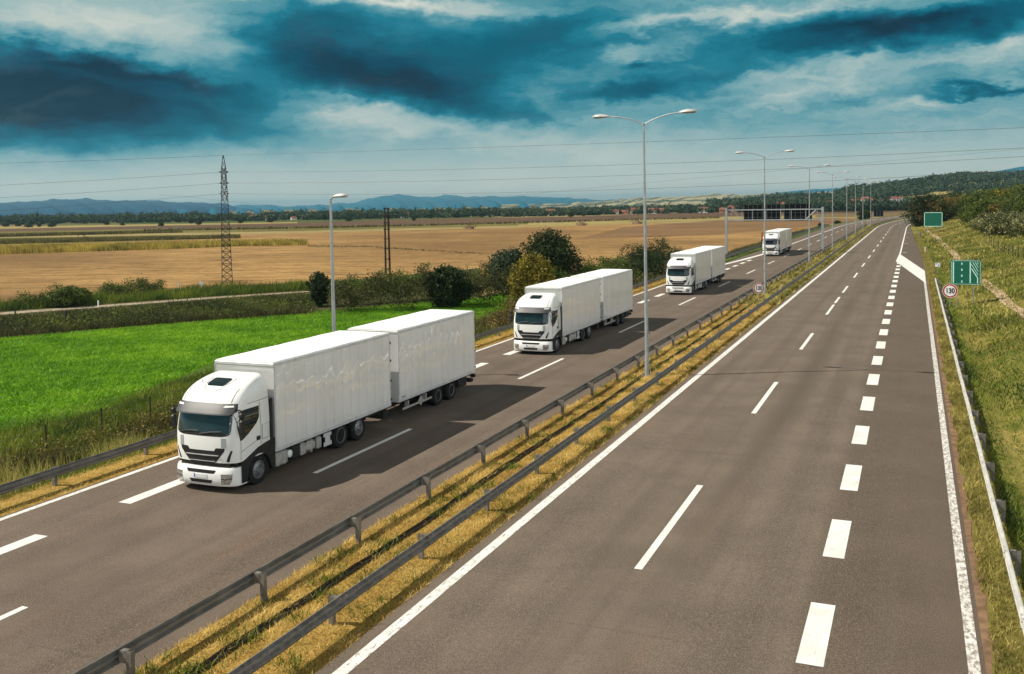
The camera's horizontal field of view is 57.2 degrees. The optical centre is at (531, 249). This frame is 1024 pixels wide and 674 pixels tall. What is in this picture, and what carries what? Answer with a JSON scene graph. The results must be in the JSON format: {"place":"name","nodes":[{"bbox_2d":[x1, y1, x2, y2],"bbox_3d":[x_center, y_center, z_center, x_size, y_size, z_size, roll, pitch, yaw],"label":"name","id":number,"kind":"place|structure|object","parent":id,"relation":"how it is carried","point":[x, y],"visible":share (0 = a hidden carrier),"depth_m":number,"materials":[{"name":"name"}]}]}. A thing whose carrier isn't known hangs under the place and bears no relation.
{"place":"outdoors","nodes":[
{"label":"outdoors","id":0,"kind":"place"},
{"bbox_2d":[0,234,237,244],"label":"field","id":1,"kind":"structure","parent":0,"point":[93,237],"depth_m":387.06,"materials":[{"name":"plant"}]},
{"bbox_2d":[0,234,240,243],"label":"corn","id":2,"kind":"object","parent":1,"relation":"on","point":[79,239],"visible":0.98,"depth_m":341.61,"materials":[{"name":"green plant"}]},
{"bbox_2d":[0,198,257,215],"bbox_3d":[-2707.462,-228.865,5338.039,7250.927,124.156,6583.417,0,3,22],"label":"mountains","id":3,"kind":"structure","parent":0,"point":[96,207],"depth_m":3060.82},
{"bbox_2d":[0,222,297,228],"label":"field","id":4,"kind":"structure","parent":0,"point":[17,227],"depth_m":650.27,"materials":[{"name":"brown plant"}]},
{"bbox_2d":[0,291,309,314],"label":"path","id":5,"kind":"structure","parent":0,"point":[42,310],"depth_m":111.52,"materials":[{"name":"beige soil"}]},
{"bbox_2d":[0,268,479,337],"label":"rough ground","id":6,"kind":"structure","parent":0,"point":[366,304],"depth_m":110.44,"materials":[{"name":"green plant"}]},
{"bbox_2d":[43,285,93,306],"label":"bush","id":7,"kind":"object","parent":6,"relation":"on","point":[66,295],"visible":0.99,"depth_m":109.41,"materials":[{"name":"green plant"}]},
{"bbox_2d":[0,291,317,337],"bbox_3d":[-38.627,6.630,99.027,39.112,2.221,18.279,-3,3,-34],"label":"undergrowth","id":8,"kind":"object","parent":6,"relation":"on","point":[47,318],"visible":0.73,"depth_m":97.01,"materials":[{"name":"green plant"}]},
{"bbox_2d":[305,271,330,306],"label":"shrub","id":9,"kind":"object","parent":6,"relation":"on","point":[319,282],"visible":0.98,"depth_m":105.24,"materials":[{"name":"green plant"}]},
{"bbox_2d":[0,293,514,430],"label":"crop field","id":10,"kind":"structure","parent":0,"point":[71,355],"depth_m":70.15,"materials":[{"name":"green plant"}]},
{"bbox_2d":[419,263,473,308],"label":"shrub","id":11,"kind":"object","parent":10,"relation":"on","point":[451,286],"visible":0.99,"depth_m":101.94,"materials":[{"name":"green plant"}]},
{"bbox_2d":[484,246,523,290],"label":"tree","id":12,"kind":"object","parent":10,"relation":"on","point":[505,259],"visible":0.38,"depth_m":115.09,"materials":[{"name":"green plant"}]},
{"bbox_2d":[0,222,527,236],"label":"field","id":13,"kind":"structure","parent":0,"point":[318,228],"depth_m":480.07,"materials":[{"name":"brown plant"}]},
{"bbox_2d":[0,229,182,236],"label":"corn","id":14,"kind":"object","parent":13,"relation":"on","point":[21,234],"visible":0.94,"depth_m":430.65,"materials":[{"name":"green plant"}]},
{"bbox_2d":[144,216,719,230],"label":"undergrowth","id":15,"kind":"object","parent":13,"relation":"on","point":[334,226],"visible":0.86,"depth_m":498.60,"materials":[{"name":"green plant"}]},
{"bbox_2d":[0,278,665,516],"bbox_3d":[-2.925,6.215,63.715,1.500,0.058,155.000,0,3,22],"label":"verge","id":16,"kind":"structure","parent":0,"point":[48,497],"depth_m":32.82,"materials":[{"name":"yellow plant"}]},
{"bbox_2d":[307,245,485,253],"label":"grass","id":17,"kind":"structure","parent":0,"point":[383,247],"depth_m":251.40,"materials":[{"name":"green plant"}]},
{"bbox_2d":[178,194,618,214],"bbox_3d":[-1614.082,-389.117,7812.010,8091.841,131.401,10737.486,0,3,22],"label":"mountains","id":18,"kind":"structure","parent":0,"point":[397,201],"depth_m":4065.91,"materials":[{"name":"blue"}]},
{"bbox_2d":[135,382,673,673],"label":"dry grass","id":19,"kind":"structure","parent":0,"point":[475,472],"depth_m":26.39,"materials":[{"name":"yellow plant"}]},
{"bbox_2d":[0,223,831,302],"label":"field","id":20,"kind":"structure","parent":0,"point":[35,273],"depth_m":213.41,"materials":[{"name":"beige plant"}]},
{"bbox_2d":[0,237,307,253],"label":"corn","id":21,"kind":"object","parent":20,"relation":"on","point":[24,248],"visible":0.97,"depth_m":269.62,"materials":[{"name":"yellow plant"}]},
{"bbox_2d":[219,155,232,282],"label":"lattice pylon","id":22,"kind":"object","parent":20,"relation":"on","point":[222,198],"visible":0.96,"depth_m":129.73,"materials":[{"name":"metal"}]},
{"bbox_2d":[225,170,1016,194],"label":"power line","id":23,"kind":"object","parent":22,"relation":"attached to","point":[617,189],"visible":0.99,"depth_m":103.80,"materials":[{"name":"metal"}]},
{"bbox_2d":[247,128,1006,154],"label":"power line","id":24,"kind":"object","parent":22,"relation":"attached to","point":[650,141],"visible":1,"depth_m":101.61,"materials":[{"name":"metal"}]},
{"bbox_2d":[303,148,1013,171],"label":"power line","id":25,"kind":"object","parent":22,"relation":"attached to","point":[662,163],"visible":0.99,"depth_m":101.32,"materials":[{"name":"metal"}]},
{"bbox_2d":[323,156,1023,182],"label":"power line","id":26,"kind":"object","parent":22,"relation":"attached to","point":[676,173],"visible":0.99,"depth_m":100.10,"materials":[{"name":"metal"}]},
{"bbox_2d":[381,208,394,273],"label":"utility pole","id":27,"kind":"object","parent":20,"relation":"on","point":[385,238],"visible":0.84,"depth_m":152.31,"materials":[{"name":"brown wood"}]},
{"bbox_2d":[390,149,1016,207],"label":"power line","id":28,"kind":"object","parent":27,"relation":"attached to","point":[714,176],"visible":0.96,"depth_m":138.61,"materials":[{"name":"metal"}]},
{"bbox_2d":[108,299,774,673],"bbox_3d":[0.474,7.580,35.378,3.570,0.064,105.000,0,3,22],"label":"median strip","id":29,"kind":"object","parent":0,"point":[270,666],"visible":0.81,"depth_m":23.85,"materials":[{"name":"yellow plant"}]},
{"bbox_2d":[592,109,696,376],"bbox_3d":[6.055,-0.167,49.965,5.720,14.322,0.600,0,3,23],"label":"street lamp","id":30,"kind":"object","parent":29,"relation":"on","point":[598,116],"visible":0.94,"depth_m":49.94,"materials":[{"name":"metal"}]},
{"bbox_2d":[610,295,787,386],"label":"dry grass","id":31,"kind":"structure","parent":29,"relation":"on","point":[671,349],"depth_m":59.69,"materials":[{"name":"yellow plant"}]},
{"bbox_2d":[0,210,897,231],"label":"field","id":32,"kind":"structure","parent":0,"point":[469,220],"depth_m":616.98,"materials":[{"name":"brown plant"}]},
{"bbox_2d":[0,215,901,497],"bbox_3d":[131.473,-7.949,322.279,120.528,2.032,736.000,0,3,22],"label":"embankment","id":33,"kind":"structure","parent":0,"point":[202,369],"depth_m":54.48,"materials":[{"name":"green plant"}]},
{"bbox_2d":[0,426,157,496],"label":"tall grass","id":34,"kind":"structure","parent":33,"relation":"on","point":[20,476],"depth_m":35.96,"materials":[{"name":"green plant"}]},
{"bbox_2d":[2,311,509,461],"bbox_3d":[-11.156,7.215,65.724,2.793,2.314,64.880,0,3,26],"label":"wire fence","id":35,"kind":"object","parent":33,"relation":"on","point":[45,430],"visible":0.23,"depth_m":46.48,"materials":[{"name":"grey metal"}]},
{"bbox_2d":[0,304,512,482],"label":"weeds","id":36,"kind":"object","parent":33,"relation":"on","point":[59,453],"visible":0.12,"depth_m":44.13,"materials":[{"name":"green plant"}]},
{"bbox_2d":[0,301,517,461],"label":"weeds","id":37,"kind":"object","parent":33,"relation":"on","point":[161,389],"visible":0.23,"depth_m":49.62,"materials":[{"name":"green plant"}]},
{"bbox_2d":[329,193,347,331],"bbox_3d":[-10.250,2.313,50.474,1.220,10.701,0.330,0,3,22],"label":"street lamp","id":38,"kind":"object","parent":33,"relation":"on","point":[340,195],"visible":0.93,"depth_m":50.52,"materials":[{"name":"grey metal"}]},
{"bbox_2d":[0,224,828,494],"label":"guardrail","id":39,"kind":"object","parent":33,"relation":"on","point":[53,473],"visible":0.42,"depth_m":33.60,"materials":[{"name":"metal"}]},
{"bbox_2d":[633,224,826,288],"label":"weeds","id":40,"kind":"object","parent":33,"relation":"on","point":[653,276],"visible":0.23,"depth_m":177.07,"materials":[{"name":"green plant"}]},
{"bbox_2d":[725,204,823,254],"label":"sign gantry","id":41,"kind":"object","parent":33,"relation":"on","point":[796,212],"visible":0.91,"depth_m":163.69,"materials":[{"name":"grey metal"}]},
{"bbox_2d":[0,208,908,295],"bbox_3d":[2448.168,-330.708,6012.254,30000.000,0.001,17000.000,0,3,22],"label":"ground","id":42,"kind":"structure","parent":0,"point":[852,215],"depth_m":561.65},
{"bbox_2d":[6,282,89,306],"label":"hedge","id":43,"kind":"object","parent":42,"relation":"on","point":[28,296],"visible":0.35,"depth_m":109.95,"materials":[{"name":"green plant"}]},
{"bbox_2d":[94,273,167,297],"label":"hedge","id":44,"kind":"object","parent":42,"relation":"on","point":[147,286],"visible":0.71,"depth_m":121.33,"materials":[{"name":"green plant"}]},
{"bbox_2d":[0,272,476,310],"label":"weeds","id":45,"kind":"object","parent":42,"relation":"on","point":[216,289],"visible":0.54,"depth_m":120.57,"materials":[{"name":"green plant"}]},
{"bbox_2d":[323,262,435,313],"bbox_3d":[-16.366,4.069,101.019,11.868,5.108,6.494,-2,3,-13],"label":"hedge","id":46,"kind":"object","parent":42,"relation":"on","point":[340,288],"visible":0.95,"depth_m":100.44,"materials":[{"name":"green plant"}]},
{"bbox_2d":[0,200,831,224],"bbox_3d":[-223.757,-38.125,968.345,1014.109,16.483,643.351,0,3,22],"label":"wood","id":47,"kind":"object","parent":42,"relation":"on","point":[127,217],"visible":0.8,"depth_m":789.39,"materials":[{"name":"green plant"}]},
{"bbox_2d":[456,260,516,305],"bbox_3d":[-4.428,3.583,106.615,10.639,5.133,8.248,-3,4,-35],"label":"hedge","id":48,"kind":"object","parent":42,"relation":"on","point":[498,279],"visible":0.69,"depth_m":105.54,"materials":[{"name":"green plant"}]},
{"bbox_2d":[483,292,519,330],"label":"hedge","id":49,"kind":"object","parent":42,"relation":"on","point":[505,320],"visible":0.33,"depth_m":86.79,"materials":[{"name":"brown plant"}]},
{"bbox_2d":[503,250,554,302],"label":"tree","id":50,"kind":"object","parent":42,"relation":"on","point":[530,269],"visible":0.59,"depth_m":98.02,"materials":[{"name":"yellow plant"}]},
{"bbox_2d":[515,227,585,279],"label":"tree","id":51,"kind":"object","parent":42,"relation":"on","point":[554,249],"visible":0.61,"depth_m":111.10,"materials":[{"name":"green plant"}]},
{"bbox_2d":[551,254,647,281],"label":"hedge","id":52,"kind":"object","parent":42,"relation":"on","point":[589,267],"visible":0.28,"depth_m":119.20,"materials":[{"name":"green plant"}]},
{"bbox_2d":[609,236,682,278],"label":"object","id":53,"kind":"object","parent":42,"relation":"on","point":[656,259],"visible":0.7,"depth_m":135.13,"materials":[{"name":"green plant"}]},
{"bbox_2d":[732,196,912,211],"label":"wood","id":54,"kind":"object","parent":42,"relation":"on","point":[880,203],"visible":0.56,"depth_m":770.09,"materials":[{"name":"green plant"}]},
{"bbox_2d":[857,208,871,219],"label":"bush","id":55,"kind":"object","parent":42,"relation":"on","point":[864,213],"visible":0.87,"depth_m":427.55,"materials":[{"name":"green plant"}]},
{"bbox_2d":[0,215,911,673],"bbox_3d":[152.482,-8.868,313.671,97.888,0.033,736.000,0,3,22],"label":"road","id":56,"kind":"structure","parent":0,"point":[92,573],"depth_m":29.21,"materials":[{"name":"grey asphalt"}]},
{"bbox_2d":[171,309,475,487],"bbox_3d":[-7.457,5.506,39.357,3.040,4.012,18.416,0,3,22],"label":"truck","id":57,"kind":"object","parent":56,"relation":"on","point":[251,417],"visible":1,"depth_m":34.77,"materials":[{"name":"white paint"}]},
{"bbox_2d":[510,269,632,352],"bbox_3d":[3.371,3.982,66.162,3.040,4.012,18.416,0,3,22],"label":"truck","id":58,"kind":"object","parent":56,"relation":"on","point":[552,316],"visible":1,"depth_m":61.09,"materials":[{"name":"white metal"}]},
{"bbox_2d":[664,246,724,293],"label":"truck","id":59,"kind":"object","parent":56,"relation":"on","point":[690,271],"visible":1,"depth_m":94.87,"materials":[{"name":"white metal"}]},
{"bbox_2d":[761,228,791,255],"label":"truck","id":60,"kind":"object","parent":56,"relation":"on","point":[778,241],"visible":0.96,"depth_m":154.51,"materials":[{"name":"white metal"}]},
{"bbox_2d":[0,0,1023,206],"label":"sky","id":61,"kind":"structure","parent":0,"point":[105,82],"materials":[{"name":"blue"}]},
{"bbox_2d":[494,279,665,336],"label":"dry grass","id":62,"kind":"structure","parent":0,"point":[638,291],"depth_m":98.56,"materials":[{"name":"yellow plant"}]},
{"bbox_2d":[435,191,833,209],"bbox_3d":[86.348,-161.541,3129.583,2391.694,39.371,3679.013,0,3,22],"label":"hills","id":63,"kind":"structure","parent":0,"point":[685,200],"depth_m":2441.42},
{"bbox_2d":[315,218,986,673],"bbox_3d":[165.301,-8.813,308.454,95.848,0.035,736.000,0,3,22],"label":"road","id":64,"kind":"structure","parent":0,"point":[775,490],"depth_m":26.28,"materials":[{"name":"grey asphalt"}]},
{"bbox_2d":[927,282,999,673],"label":"verge","id":65,"kind":"structure","parent":64,"relation":"on","point":[980,598],"depth_m":25.29,"materials":[{"name":"soil"}]},
{"bbox_2d":[518,215,815,226],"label":"field","id":66,"kind":"structure","parent":0,"point":[573,224],"depth_m":503.81,"materials":[{"name":"beige plant"}]},
{"bbox_2d":[580,218,857,238],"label":"field","id":67,"kind":"structure","parent":0,"point":[717,227],"depth_m":377.68,"materials":[{"name":"brown plant"}]},
{"bbox_2d":[769,188,838,193],"bbox_3d":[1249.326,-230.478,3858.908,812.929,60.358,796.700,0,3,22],"label":"mountains","id":68,"kind":"structure","parent":0,"point":[818,190],"depth_m":3915.01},
{"bbox_2d":[757,217,910,299],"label":"median strip","id":69,"kind":"object","parent":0,"point":[843,250],"visible":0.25,"depth_m":168.41,"materials":[{"name":"green plant"}]},
{"bbox_2d":[72,224,866,673],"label":"guardrail","id":70,"kind":"object","parent":69,"relation":"on","point":[124,654],"visible":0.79,"depth_m":25.68,"materials":[{"name":"metal"}]},
{"bbox_2d":[185,234,856,673],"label":"drain channel","id":71,"kind":"object","parent":69,"relation":"on","point":[347,572],"visible":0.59,"depth_m":26.09,"materials":[{"name":"grey concrete"}]},
{"bbox_2d":[227,218,896,673],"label":"guardrail","id":72,"kind":"object","parent":69,"relation":"on","point":[295,634],"visible":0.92,"depth_m":25.39,"materials":[{"name":"metal"}]},
{"bbox_2d":[753,283,763,293],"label":"speed sign","id":73,"kind":"object","parent":69,"relation":"on","point":[758,288],"visible":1,"depth_m":86.49,"materials":[{"name":"white metal"}]},
{"bbox_2d":[735,149,794,293],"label":"street lamp","id":74,"kind":"object","parent":69,"relation":"on","point":[741,152],"visible":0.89,"depth_m":91.69,"materials":[{"name":"metal"}]},
{"bbox_2d":[736,225,878,305],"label":"grass","id":75,"kind":"structure","parent":69,"relation":"on","point":[807,277],"depth_m":113.81,"materials":[{"name":"plant"}]},
{"bbox_2d":[789,164,829,263],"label":"street lamp","id":76,"kind":"object","parent":69,"relation":"on","point":[809,206],"visible":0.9,"depth_m":132.57,"materials":[{"name":"metal"}]},
{"bbox_2d":[816,171,849,249],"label":"street lamp","id":77,"kind":"object","parent":69,"relation":"on","point":[832,203],"visible":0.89,"depth_m":166.77,"materials":[{"name":"metal"}]},
{"bbox_2d":[899,180,1003,197],"bbox_3d":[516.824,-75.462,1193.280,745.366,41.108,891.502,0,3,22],"label":"hills","id":78,"kind":"structure","parent":0,"point":[942,192],"depth_m":1065.63,"materials":[{"name":"green plant"}]},
{"bbox_2d":[701,169,1023,211],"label":"hillside wood","id":79,"kind":"object","parent":78,"relation":"on","point":[914,186],"visible":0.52,"depth_m":1136.74,"materials":[{"name":"green plant"}]},
{"bbox_2d":[910,217,1023,601],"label":"hillside","id":80,"kind":"structure","parent":0,"point":[1016,422],"depth_m":50.14,"materials":[{"name":"green plant"}]},
{"bbox_2d":[895,192,949,226],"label":"bush","id":81,"kind":"object","parent":80,"relation":"on","point":[917,201],"visible":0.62,"depth_m":291.40,"materials":[{"name":"green plant"}]},
{"bbox_2d":[907,195,951,224],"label":"bush","id":82,"kind":"object","parent":80,"relation":"on","point":[933,209],"visible":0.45,"depth_m":290.05,"materials":[{"name":"green plant"}]},
{"bbox_2d":[924,212,941,231],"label":"direction sign","id":83,"kind":"object","parent":80,"relation":"on","point":[932,219],"visible":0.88,"depth_m":240.91,"materials":[{"name":"green metal"}]},
{"bbox_2d":[918,196,955,221],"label":"bush","id":84,"kind":"object","parent":80,"relation":"on","point":[949,215],"visible":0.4,"depth_m":289.66,"materials":[{"name":"green plant"}]},
{"bbox_2d":[942,284,957,297],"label":"speed sign","id":85,"kind":"object","parent":80,"relation":"on","point":[949,290],"visible":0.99,"depth_m":79.59,"materials":[{"name":"white metal"}]},
{"bbox_2d":[955,205,972,224],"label":"bush","id":86,"kind":"object","parent":80,"relation":"on","point":[960,214],"visible":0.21,"depth_m":224.19,"materials":[{"name":"green plant"}]},
{"bbox_2d":[951,259,980,306],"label":"lane sign","id":87,"kind":"object","parent":80,"relation":"on","point":[965,272],"visible":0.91,"depth_m":80.16,"materials":[{"name":"green metal"}]},
{"bbox_2d":[953,191,985,211],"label":"bush","id":88,"kind":"object","parent":80,"relation":"on","point":[969,200],"visible":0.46,"depth_m":280.06,"materials":[{"name":"green plant"}]},
{"bbox_2d":[918,218,1023,361],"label":"dry grass","id":89,"kind":"structure","parent":80,"relation":"on","point":[963,230],"depth_m":100.04,"materials":[{"name":"green plant"}]},
{"bbox_2d":[928,230,1023,317],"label":"drain channel","id":90,"kind":"object","parent":80,"relation":"on","point":[999,296],"visible":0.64,"depth_m":82.33,"materials":[{"name":"concrete"}]},
{"bbox_2d":[960,203,993,225],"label":"bush","id":91,"kind":"object","parent":80,"relation":"on","point":[973,215],"visible":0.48,"depth_m":216.26,"materials":[{"name":"green plant"}]},
{"bbox_2d":[968,212,993,231],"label":"bush","id":92,"kind":"object","parent":80,"relation":"on","point":[974,222],"visible":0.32,"depth_m":185.66,"materials":[{"name":"green plant"}]},
{"bbox_2d":[964,196,1003,219],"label":"bush","id":93,"kind":"object","parent":80,"relation":"on","point":[988,201],"visible":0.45,"depth_m":215.72,"materials":[{"name":"green plant"}]},
{"bbox_2d":[976,212,999,234],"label":"bush","id":94,"kind":"object","parent":80,"relation":"on","point":[982,226],"visible":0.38,"depth_m":172.07,"materials":[{"name":"green plant"}]},
{"bbox_2d":[983,208,1019,235],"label":"bush","id":95,"kind":"object","parent":80,"relation":"on","point":[992,222],"visible":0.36,"depth_m":167.14,"materials":[{"name":"green plant"}]},
{"bbox_2d":[995,210,1023,235],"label":"bush","id":96,"kind":"object","parent":80,"relation":"on","point":[1005,224],"visible":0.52,"depth_m":159.51,"materials":[{"name":"green plant"}]},
{"bbox_2d":[997,192,1022,214],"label":"bush","id":97,"kind":"object","parent":80,"relation":"on","point":[1005,203],"visible":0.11,"depth_m":201.66,"materials":[{"name":"green plant"}]},
{"bbox_2d":[1000,179,1023,200],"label":"bush","id":98,"kind":"object","parent":80,"relation":"on","point":[1007,195],"visible":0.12,"depth_m":241.67,"materials":[{"name":"green plant"}]},
{"bbox_2d":[1007,211,1023,235],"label":"bush","id":99,"kind":"object","parent":80,"relation":"on","point":[1016,223],"visible":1,"depth_m":153.01,"materials":[{"name":"green plant"}]},
{"bbox_2d":[1007,184,1023,199],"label":"bush","id":100,"kind":"object","parent":80,"relation":"on","point":[1021,188],"visible":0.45,"depth_m":229.49,"materials":[{"name":"green plant"}]},
{"bbox_2d":[1008,195,1023,216],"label":"bush","id":101,"kind":"object","parent":80,"relation":"on","point":[1020,203],"visible":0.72,"depth_m":181.90,"materials":[{"name":"green plant"}]},
{"bbox_2d":[913,234,1023,673],"bbox_3d":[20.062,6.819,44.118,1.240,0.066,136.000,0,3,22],"label":"verge","id":102,"kind":"structure","parent":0,"point":[989,610],"depth_m":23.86,"materials":[{"name":"green plant"}]},
{"bbox_2d":[935,278,1023,634],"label":"guardrail","id":103,"kind":"object","parent":102,"relation":"on","point":[1009,555],"visible":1,"depth_m":29.48,"materials":[{"name":"metal"}]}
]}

